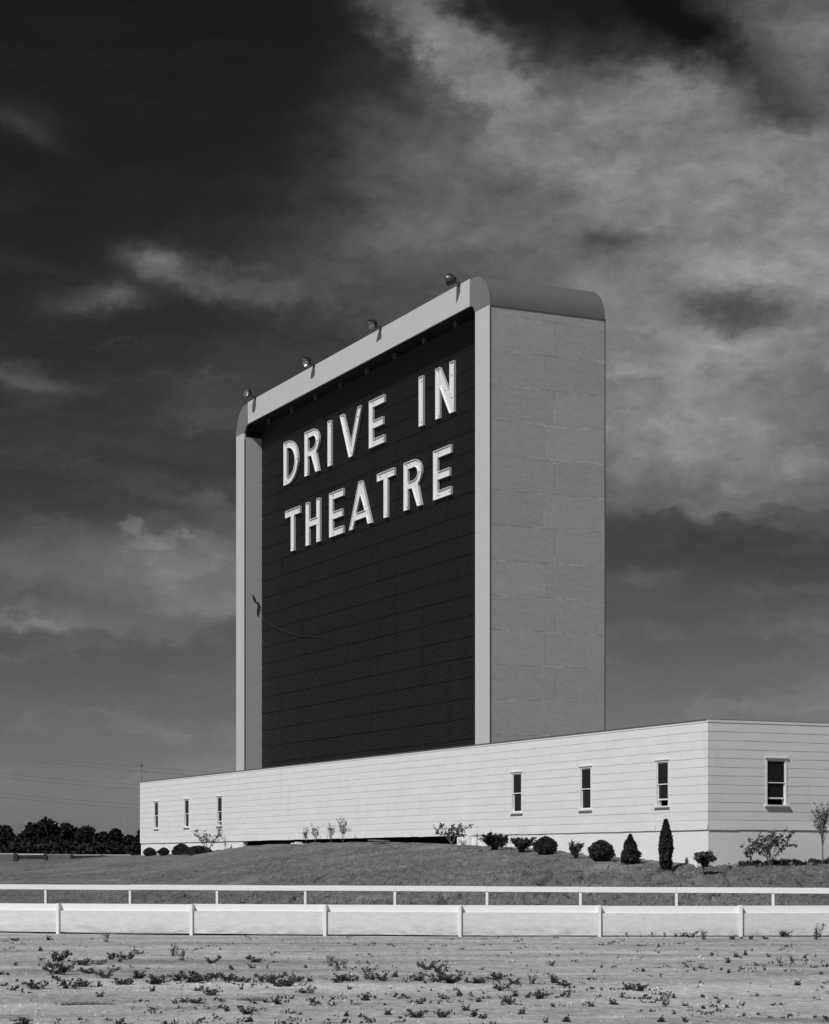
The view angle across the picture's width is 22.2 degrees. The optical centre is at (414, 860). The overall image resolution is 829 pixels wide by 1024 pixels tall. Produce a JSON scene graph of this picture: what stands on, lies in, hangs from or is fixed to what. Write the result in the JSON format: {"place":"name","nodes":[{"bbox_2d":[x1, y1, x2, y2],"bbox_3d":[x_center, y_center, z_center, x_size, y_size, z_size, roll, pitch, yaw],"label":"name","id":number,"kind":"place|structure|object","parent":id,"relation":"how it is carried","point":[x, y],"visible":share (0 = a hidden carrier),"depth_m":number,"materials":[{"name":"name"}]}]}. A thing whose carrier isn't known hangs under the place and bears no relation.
{"place":"outdoors","nodes":[
{"label":"outdoors","id":0,"kind":"place"},
{"bbox_2d":[0,842,828,1023],"bbox_3d":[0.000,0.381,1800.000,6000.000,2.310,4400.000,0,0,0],"label":"ground","id":1,"kind":"structure","parent":0,"point":[114,869],"depth_m":33.62,"materials":[{"name":"soil"}]},
{"bbox_2d":[0,853,14,861],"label":"fence","id":2,"kind":"object","parent":1,"relation":"on","point":[7,857],"visible":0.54,"depth_m":139.97,"materials":[{"name":"wood"}]},
{"bbox_2d":[0,824,16,846],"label":"tree","id":3,"kind":"object","parent":1,"relation":"on","point":[7,835],"visible":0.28,"depth_m":298.44,"materials":[{"name":"black plant"}]},
{"bbox_2d":[9,1016,32,1023],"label":"weed","id":4,"kind":"object","parent":1,"relation":"on","point":[24,1020],"visible":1,"depth_m":19.49,"materials":[{"name":"black plant"}]},
{"bbox_2d":[15,854,45,860],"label":"gate","id":5,"kind":"structure","parent":1,"relation":"on","point":[17,857],"depth_m":137.97,"materials":[{"name":"wood"}]},
{"bbox_2d":[21,979,52,988],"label":"weed","id":6,"kind":"object","parent":1,"relation":"on","point":[30,984],"visible":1,"depth_m":24.48,"materials":[{"name":"black plant"}]},
{"bbox_2d":[21,816,74,844],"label":"tree","id":7,"kind":"object","parent":1,"relation":"on","point":[43,829],"visible":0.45,"depth_m":298.65,"materials":[{"name":"black plant"}]},
{"bbox_2d":[37,962,75,974],"bbox_3d":[-4.556,1.393,27.258,0.428,0.190,0.449,0,0,31],"label":"weed","id":8,"kind":"object","parent":1,"relation":"on","point":[63,969],"visible":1,"depth_m":27.20,"materials":[{"name":"black plant"}]},
{"bbox_2d":[46,854,71,860],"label":"fence","id":9,"kind":"object","parent":1,"relation":"on","point":[57,856],"visible":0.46,"depth_m":139.97,"materials":[{"name":"grey wood"}]},
{"bbox_2d":[49,949,72,961],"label":"weed","id":10,"kind":"object","parent":1,"relation":"on","point":[62,956],"visible":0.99,"depth_m":31.44,"materials":[{"name":"black plant"}]},
{"bbox_2d":[60,822,77,842],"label":"tree","id":11,"kind":"object","parent":1,"relation":"on","point":[73,831],"visible":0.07,"depth_m":305.73,"materials":[{"name":"black plant"}]},
{"bbox_2d":[51,975,87,988],"bbox_3d":[-4.036,1.416,24.683,0.433,0.198,0.349,0,0,14],"label":"weed","id":12,"kind":"object","parent":1,"relation":"on","point":[79,982],"visible":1,"depth_m":24.67,"materials":[{"name":"black plant"}]},
{"bbox_2d":[0,839,140,858],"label":"hedge","id":13,"kind":"object","parent":1,"relation":"on","point":[109,848],"visible":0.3,"depth_m":286.18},
{"bbox_2d":[71,958,93,965],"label":"weed","id":14,"kind":"object","parent":1,"relation":"on","point":[84,962],"visible":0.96,"depth_m":30.30,"materials":[{"name":"black plant"}]},
{"bbox_2d":[73,825,96,844],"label":"tree","id":15,"kind":"object","parent":1,"relation":"on","point":[85,834],"visible":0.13,"depth_m":300.03,"materials":[{"name":"black plant"}]},
{"bbox_2d":[77,967,94,973],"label":"weed","id":16,"kind":"object","parent":1,"relation":"on","point":[89,971],"visible":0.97,"depth_m":27.73,"materials":[{"name":"grey plant"}]},
{"bbox_2d":[72,855,104,858],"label":"fence","id":17,"kind":"object","parent":1,"relation":"on","point":[76,857],"visible":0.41,"depth_m":141.97,"materials":[{"name":"wood"}]},
{"bbox_2d":[75,1001,113,1004],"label":"grass tuft","id":18,"kind":"object","parent":1,"relation":"on","point":[95,1003],"visible":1,"depth_m":22.07,"materials":[{"name":"grey plant"}]},
{"bbox_2d":[91,831,109,843],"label":"tree","id":19,"kind":"object","parent":1,"relation":"on","point":[101,837],"visible":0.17,"depth_m":297.35,"materials":[{"name":"black plant"}]},
{"bbox_2d":[94,967,118,977],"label":"weed","id":20,"kind":"object","parent":1,"relation":"on","point":[102,974],"visible":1,"depth_m":26.75,"materials":[{"name":"black plant"}]},
{"bbox_2d":[109,828,123,844],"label":"tree","id":21,"kind":"object","parent":1,"relation":"on","point":[116,834],"visible":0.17,"depth_m":302.26,"materials":[{"name":"black plant"}]},
{"bbox_2d":[109,978,132,984],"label":"weed","id":22,"kind":"object","parent":1,"relation":"on","point":[125,981],"visible":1,"depth_m":25.30,"materials":[{"name":"black plant"}]},
{"bbox_2d":[118,834,135,852],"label":"tree","id":23,"kind":"object","parent":1,"relation":"on","point":[128,838],"visible":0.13,"depth_m":295.49,"materials":[{"name":"black plant"}]},
{"bbox_2d":[116,949,139,959],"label":"weed","id":24,"kind":"object","parent":1,"relation":"on","point":[129,955],"visible":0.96,"depth_m":32.38,"materials":[{"name":"black plant"}]},
{"bbox_2d":[132,970,146,978],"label":"weed","id":25,"kind":"object","parent":1,"relation":"on","point":[137,975],"visible":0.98,"depth_m":26.45,"materials":[{"name":"grey plant"}]},
{"bbox_2d":[142,847,156,855],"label":"round shrub","id":26,"kind":"object","parent":1,"relation":"on","point":[149,851],"visible":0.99,"depth_m":102.78,"materials":[{"name":"black plant"}]},
{"bbox_2d":[143,974,170,984],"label":"weed","id":27,"kind":"object","parent":1,"relation":"on","point":[156,981],"visible":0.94,"depth_m":25.29,"materials":[{"name":"black plant"}]},
{"bbox_2d":[156,847,169,855],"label":"round shrub","id":28,"kind":"object","parent":1,"relation":"on","point":[163,851],"visible":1,"depth_m":100.86,"materials":[{"name":"black plant"}]},
{"bbox_2d":[165,973,182,980],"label":"weed","id":29,"kind":"object","parent":1,"relation":"on","point":[178,977],"visible":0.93,"depth_m":25.97,"materials":[{"name":"grey plant"}]},
{"bbox_2d":[171,843,188,854],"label":"round shrub","id":30,"kind":"object","parent":1,"relation":"on","point":[179,849],"visible":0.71,"depth_m":97.73,"materials":[{"name":"black plant"}]},
{"bbox_2d":[178,970,207,982],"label":"weed","id":31,"kind":"object","parent":1,"relation":"on","point":[193,978],"visible":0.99,"depth_m":25.77,"materials":[{"name":"black plant"}]},
{"bbox_2d":[183,997,206,1003],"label":"weed","id":32,"kind":"object","parent":1,"relation":"on","point":[199,1000],"visible":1,"depth_m":22.28,"materials":[{"name":"black plant"}]},
{"bbox_2d":[182,845,211,853],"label":"shrub","id":33,"kind":"object","parent":1,"relation":"on","point":[195,849],"visible":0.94,"depth_m":95.69,"materials":[{"name":"black plant"}]},
{"bbox_2d":[189,971,218,980],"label":"weed","id":34,"kind":"object","parent":1,"relation":"on","point":[211,977],"visible":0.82,"depth_m":25.98,"materials":[{"name":"black plant"}]},
{"bbox_2d":[193,828,224,850],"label":"loose shrub","id":35,"kind":"object","parent":1,"relation":"on","point":[209,835],"visible":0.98,"depth_m":95.69,"materials":[{"name":"grey plant"}]},
{"bbox_2d":[202,987,222,995],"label":"weed","id":36,"kind":"object","parent":1,"relation":"on","point":[210,992],"visible":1,"depth_m":23.71,"materials":[{"name":"black plant"}]},
{"bbox_2d":[215,972,235,980],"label":"weed","id":37,"kind":"object","parent":1,"relation":"on","point":[225,977],"visible":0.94,"depth_m":26.15,"materials":[{"name":"black plant"}]},
{"bbox_2d":[229,974,247,981],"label":"weed","id":38,"kind":"object","parent":1,"relation":"on","point":[239,980],"visible":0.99,"depth_m":25.90,"materials":[{"name":"black plant"}]},
{"bbox_2d":[237,1005,258,1013],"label":"weed","id":39,"kind":"object","parent":1,"relation":"on","point":[244,1010],"visible":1,"depth_m":20.60,"materials":[{"name":"black plant"}]},
{"bbox_2d":[232,995,274,1000],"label":"grass tuft","id":40,"kind":"object","parent":1,"relation":"on","point":[247,998],"visible":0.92,"depth_m":22.76,"materials":[{"name":"grey plant"}]},
{"bbox_2d":[259,973,278,983],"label":"weed","id":41,"kind":"object","parent":1,"relation":"on","point":[269,979],"visible":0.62,"depth_m":25.76,"materials":[{"name":"black plant"}]},
{"bbox_2d":[274,977,294,985],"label":"weed","id":42,"kind":"object","parent":1,"relation":"on","point":[286,982],"visible":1,"depth_m":25.09,"materials":[{"name":"black plant"}]},
{"bbox_2d":[283,973,304,981],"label":"weed","id":43,"kind":"object","parent":1,"relation":"on","point":[298,978],"visible":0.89,"depth_m":26.04,"materials":[{"name":"black plant"}]},
{"bbox_2d":[295,985,317,993],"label":"weed","id":44,"kind":"object","parent":1,"relation":"on","point":[308,989],"visible":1,"depth_m":23.89,"materials":[{"name":"black plant"}]},
{"bbox_2d":[309,822,320,842],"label":"sapling","id":45,"kind":"object","parent":1,"relation":"on","point":[313,833],"visible":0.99,"depth_m":84.63,"materials":[{"name":"grey plant"}]},
{"bbox_2d":[325,823,335,842],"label":"sapling","id":46,"kind":"object","parent":1,"relation":"on","point":[331,832],"visible":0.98,"depth_m":83.15,"materials":[{"name":"grey plant"}]},
{"bbox_2d":[331,973,349,982],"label":"weed","id":47,"kind":"object","parent":1,"relation":"on","point":[338,978],"visible":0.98,"depth_m":25.77,"materials":[{"name":"black plant"}]},
{"bbox_2d":[337,816,351,840],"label":"sapling","id":48,"kind":"object","parent":1,"relation":"on","point":[343,826],"visible":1,"depth_m":82.06,"materials":[{"name":"grey plant"}]},
{"bbox_2d":[356,960,377,978],"bbox_3d":[-0.594,1.380,26.749,0.268,0.255,0.162,0,0,-38],"label":"weed","id":49,"kind":"object","parent":1,"relation":"on","point":[365,974],"visible":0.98,"depth_m":26.73,"materials":[{"name":"grey plant"}]},
{"bbox_2d":[375,972,389,980],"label":"weed","id":50,"kind":"object","parent":1,"relation":"on","point":[384,977],"visible":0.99,"depth_m":26.33,"materials":[{"name":"black plant"}]},
{"bbox_2d":[0,903,828,936],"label":"board fence","id":51,"kind":"object","parent":1,"relation":"on","point":[458,920],"visible":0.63,"depth_m":41.90,"materials":[{"name":"white paint"}]},
{"bbox_2d":[0,884,828,912],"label":"track rail","id":52,"kind":"object","parent":1,"relation":"on","point":[395,889],"visible":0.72,"depth_m":51.02,"materials":[{"name":"white paint"}]},
{"bbox_2d":[0,842,828,912],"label":"grass","id":53,"kind":"structure","parent":1,"relation":"on","point":[79,883],"depth_m":63.50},
{"bbox_2d":[0,852,828,1023],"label":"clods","id":54,"kind":"object","parent":1,"relation":"on","point":[538,901],"visible":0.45,"depth_m":54.84,"materials":[{"name":"soil"}]},
{"bbox_2d":[401,1009,428,1017],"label":"weed","id":55,"kind":"object","parent":1,"relation":"on","point":[417,1015],"visible":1,"depth_m":20.22,"materials":[{"name":"grey plant"}]},
{"bbox_2d":[2,935,828,1023],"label":"seedlings","id":56,"kind":"object","parent":1,"relation":"on","point":[826,1018],"visible":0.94,"depth_m":23.41,"materials":[{"name":"black plant"}]},
{"bbox_2d":[409,974,425,980],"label":"weed","id":57,"kind":"object","parent":1,"relation":"on","point":[419,978],"visible":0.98,"depth_m":26.27,"materials":[{"name":"grey plant"}]},
{"bbox_2d":[416,959,440,969],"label":"weed","id":58,"kind":"object","parent":1,"relation":"on","point":[423,967],"visible":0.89,"depth_m":28.85,"materials":[{"name":"grey plant"}]},
{"bbox_2d":[423,973,443,982],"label":"weed","id":59,"kind":"object","parent":1,"relation":"on","point":[433,979],"visible":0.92,"depth_m":26.03,"materials":[{"name":"grey plant"}]},
{"bbox_2d":[431,1008,455,1017],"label":"weed","id":60,"kind":"object","parent":1,"relation":"on","point":[442,1014],"visible":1,"depth_m":20.17,"materials":[{"name":"grey plant"}]},
{"bbox_2d":[437,971,466,982],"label":"weed","id":61,"kind":"object","parent":1,"relation":"on","point":[447,979],"visible":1,"depth_m":25.76,"materials":[{"name":"black plant"}]},
{"bbox_2d":[433,822,473,846],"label":"spreading shrub","id":62,"kind":"object","parent":1,"relation":"on","point":[451,831],"visible":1,"depth_m":72.83,"materials":[{"name":"grey plant"}]},
{"bbox_2d":[470,977,488,983],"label":"weed","id":63,"kind":"object","parent":1,"relation":"on","point":[480,980],"visible":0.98,"depth_m":25.75,"materials":[{"name":"grey plant"}]},
{"bbox_2d":[140,719,828,867],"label":"clapboard building","id":64,"kind":"structure","parent":1,"relation":"on","point":[723,790],"depth_m":68.13,"materials":[{"name":"white"}]},
{"bbox_2d":[153,801,158,828],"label":"window","id":65,"kind":"structure","parent":64,"relation":"in","point":[156,804],"depth_m":105.26,"materials":[{"name":"white paint"}]},
{"bbox_2d":[182,798,189,827],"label":"window","id":66,"kind":"structure","parent":64,"relation":"in","point":[186,801],"depth_m":101.13,"materials":[{"name":"white paint"}]},
{"bbox_2d":[215,795,222,826],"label":"window","id":67,"kind":"structure","parent":64,"relation":"in","point":[219,798],"depth_m":96.96,"materials":[{"name":"white paint"}]},
{"bbox_2d":[236,277,605,770],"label":"screen tower","id":68,"kind":"structure","parent":64,"relation":"on","point":[471,610],"depth_m":79.19,"materials":[{"name":"paint"}]},
{"bbox_2d":[244,388,256,399],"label":"floodlight","id":69,"kind":"object","parent":68,"relation":"attached to","point":[247,393],"visible":1,"depth_m":94.11,"materials":[{"name":"white paint"}]},
{"bbox_2d":[252,595,319,636],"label":"cable","id":70,"kind":"object","parent":68,"relation":"attached to","point":[272,625],"visible":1,"depth_m":95.36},
{"bbox_2d":[301,357,315,367],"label":"floodlight","id":71,"kind":"object","parent":68,"relation":"attached to","point":[306,362],"visible":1,"depth_m":87.92,"materials":[{"name":"white paint"}]},
{"bbox_2d":[285,444,452,551],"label":"channel letter sign","id":72,"kind":"object","parent":68,"relation":"attached to","point":[408,484],"visible":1,"depth_m":84.72,"materials":[{"name":"metal"}]},
{"bbox_2d":[283,360,455,485],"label":"channel letter sign","id":73,"kind":"object","parent":68,"relation":"attached to","point":[445,389],"visible":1,"depth_m":85.75,"materials":[{"name":"metal"}]},
{"bbox_2d":[367,319,381,330],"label":"floodlight","id":74,"kind":"object","parent":68,"relation":"attached to","point":[372,325],"visible":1,"depth_m":81.81,"materials":[{"name":"white paint"}]},
{"bbox_2d":[445,273,460,286],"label":"floodlight","id":75,"kind":"object","parent":68,"relation":"attached to","point":[450,279],"visible":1,"depth_m":75.39,"materials":[{"name":"white paint"}]},
{"bbox_2d":[509,771,522,813],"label":"window","id":76,"kind":"structure","parent":64,"relation":"in","point":[516,775],"depth_m":70.55,"materials":[{"name":"white paint"}]},
{"bbox_2d":[577,765,591,810],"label":"window","id":77,"kind":"structure","parent":64,"relation":"in","point":[585,771],"depth_m":66.39,"materials":[{"name":"white paint"}]},
{"bbox_2d":[653,759,669,807],"bbox_3d":[7.347,-2.283,62.215,0.245,1.415,0.840,0,0,-25],"label":"window","id":78,"kind":"structure","parent":64,"relation":"in","point":[662,765],"depth_m":62.27,"materials":[{"name":"white paint"}]},
{"bbox_2d":[764,757,789,806],"bbox_3d":[10.435,-2.283,61.022,0.840,1.415,0.245,0,0,-25],"label":"window","id":79,"kind":"structure","parent":64,"relation":"in","point":[776,767],"depth_m":61.03,"materials":[{"name":"white paint"}]},
{"bbox_2d":[478,832,508,850],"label":"juniper","id":80,"kind":"object","parent":1,"relation":"on","point":[495,841],"visible":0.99,"depth_m":69.37,"materials":[{"name":"black plant"}]},
{"bbox_2d":[484,971,507,979],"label":"weed","id":81,"kind":"object","parent":1,"relation":"on","point":[493,975],"visible":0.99,"depth_m":26.51,"materials":[{"name":"grey plant"}]},
{"bbox_2d":[493,982,513,990],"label":"weed","id":82,"kind":"object","parent":1,"relation":"on","point":[499,988],"visible":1,"depth_m":24.54,"materials":[{"name":"grey plant"}]},
{"bbox_2d":[496,994,515,1003],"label":"weed","id":83,"kind":"object","parent":1,"relation":"on","point":[506,1000],"visible":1,"depth_m":22.32,"materials":[{"name":"grey plant"}]},
{"bbox_2d":[510,836,536,852],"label":"juniper","id":84,"kind":"object","parent":1,"relation":"on","point":[521,844],"visible":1,"depth_m":67.70,"materials":[{"name":"black plant"}]},
{"bbox_2d":[533,990,553,998],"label":"weed","id":85,"kind":"object","parent":1,"relation":"on","point":[538,995],"visible":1,"depth_m":23.11,"materials":[{"name":"grey plant"}]},
{"bbox_2d":[532,836,557,854],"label":"round shrub","id":86,"kind":"object","parent":1,"relation":"on","point":[546,845],"visible":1,"depth_m":66.20,"materials":[{"name":"black plant"}]},
{"bbox_2d":[552,979,573,986],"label":"weed","id":87,"kind":"object","parent":1,"relation":"on","point":[563,981],"visible":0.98,"depth_m":25.32,"materials":[{"name":"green plant"}]},
{"bbox_2d":[568,839,586,857],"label":"shrub","id":88,"kind":"object","parent":1,"relation":"on","point":[575,849],"visible":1,"depth_m":64.61,"materials":[{"name":"grey plant"}]},
{"bbox_2d":[587,839,615,860],"bbox_3d":[5.594,-0.279,63.261,0.887,0.748,0.821,0,0,-4],"label":"round shrub","id":89,"kind":"object","parent":1,"relation":"on","point":[601,850],"visible":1,"depth_m":63.06,"materials":[{"name":"black plant"}]},
{"bbox_2d":[620,833,641,863],"bbox_3d":[6.317,-0.319,61.750,0.753,0.996,0.745,0,0,-24],"label":"cone shrub","id":90,"kind":"object","parent":1,"relation":"on","point":[630,853],"visible":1,"depth_m":61.58,"materials":[{"name":"black plant"}]},
{"bbox_2d":[625,983,648,990],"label":"weed","id":91,"kind":"object","parent":1,"relation":"on","point":[640,987],"visible":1,"depth_m":24.40,"materials":[{"name":"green plant"}]},
{"bbox_2d":[658,819,673,870],"bbox_3d":[7.156,-0.385,60.158,0.493,1.665,0.511,0,0,28],"label":"columnar cypress","id":92,"kind":"object","parent":1,"relation":"on","point":[665,846],"visible":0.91,"depth_m":60.04,"materials":[{"name":"black plant"}]},
{"bbox_2d":[661,991,671,1006],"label":"weed","id":93,"kind":"object","parent":1,"relation":"on","point":[664,1003],"visible":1,"depth_m":21.61,"materials":[{"name":"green plant"}]},
{"bbox_2d":[693,850,716,874],"bbox_3d":[7.896,0.076,57.240,0.644,0.779,0.716,0,0,0],"label":"shrub","id":94,"kind":"object","parent":1,"relation":"on","point":[703,858],"visible":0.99,"depth_m":57.21,"materials":[{"name":"black plant"}]},
{"bbox_2d":[739,842,760,862],"bbox_3d":[9.514,-0.208,59.666,0.545,0.716,0.467,0,0,-20],"label":"leafy shrub","id":95,"kind":"object","parent":1,"relation":"on","point":[750,851],"visible":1,"depth_m":59.66,"materials":[{"name":"grey plant"}]},
{"bbox_2d":[747,828,797,865],"bbox_3d":[10.055,-0.406,59.757,1.433,1.133,0.908,0,0,34],"label":"leafy shrub","id":96,"kind":"object","parent":1,"relation":"on","point":[775,842],"visible":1,"depth_m":59.65,"materials":[{"name":"grey plant"}]},
{"bbox_2d":[728,857,828,868],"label":"ground cover","id":97,"kind":"object","parent":1,"relation":"on","point":[782,862],"visible":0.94,"depth_m":60.15,"materials":[{"name":"black plant"}]},
{"bbox_2d":[810,801,828,862],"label":"bare sapling","id":98,"kind":"object","parent":1,"relation":"on","point":[823,817],"visible":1,"depth_m":60.56,"materials":[{"name":"grey plant"}]},
{"bbox_2d":[814,923,825,939],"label":"weed","id":99,"kind":"object","parent":1,"relation":"on","point":[816,932],"visible":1,"depth_m":40.12,"materials":[{"name":"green plant"}]},
{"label":"utility pole","id":100,"kind":"object","parent":1,"relation":"on","visible":0},
{"bbox_2d":[1,777,132,788],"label":"power line","id":101,"kind":"object","parent":100,"relation":"attached to","point":[66,783],"visible":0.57,"depth_m":249.98,"materials":[{"name":"metal"}]},
{"bbox_2d":[2,793,131,803],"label":"power line","id":102,"kind":"object","parent":100,"relation":"attached to","point":[68,799],"visible":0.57,"depth_m":249.98,"materials":[{"name":"metal"}]},
{"bbox_2d":[0,773,139,784],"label":"power line","id":103,"kind":"object","parent":100,"relation":"attached to","point":[68,779],"visible":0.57,"depth_m":249.98,"materials":[{"name":"metal"}]},
{"bbox_2d":[3,797,139,808],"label":"power line","id":104,"kind":"object","parent":100,"relation":"attached to","point":[68,803],"visible":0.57,"depth_m":249.98,"materials":[{"name":"metal"}]},
{"bbox_2d":[2,757,194,775],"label":"power line","id":105,"kind":"object","parent":100,"relation":"attached to","point":[96,767],"visible":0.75,"depth_m":249.98,"materials":[{"name":"metal"}]},
{"bbox_2d":[0,754,214,772],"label":"power line","id":106,"kind":"object","parent":100,"relation":"attached to","point":[108,764],"visible":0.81,"depth_m":249.98,"materials":[{"name":"metal"}]},
{"bbox_2d":[0,0,828,838],"label":"sky","id":107,"kind":"structure","parent":0,"point":[200,200],"materials":[{"name":"grey"}]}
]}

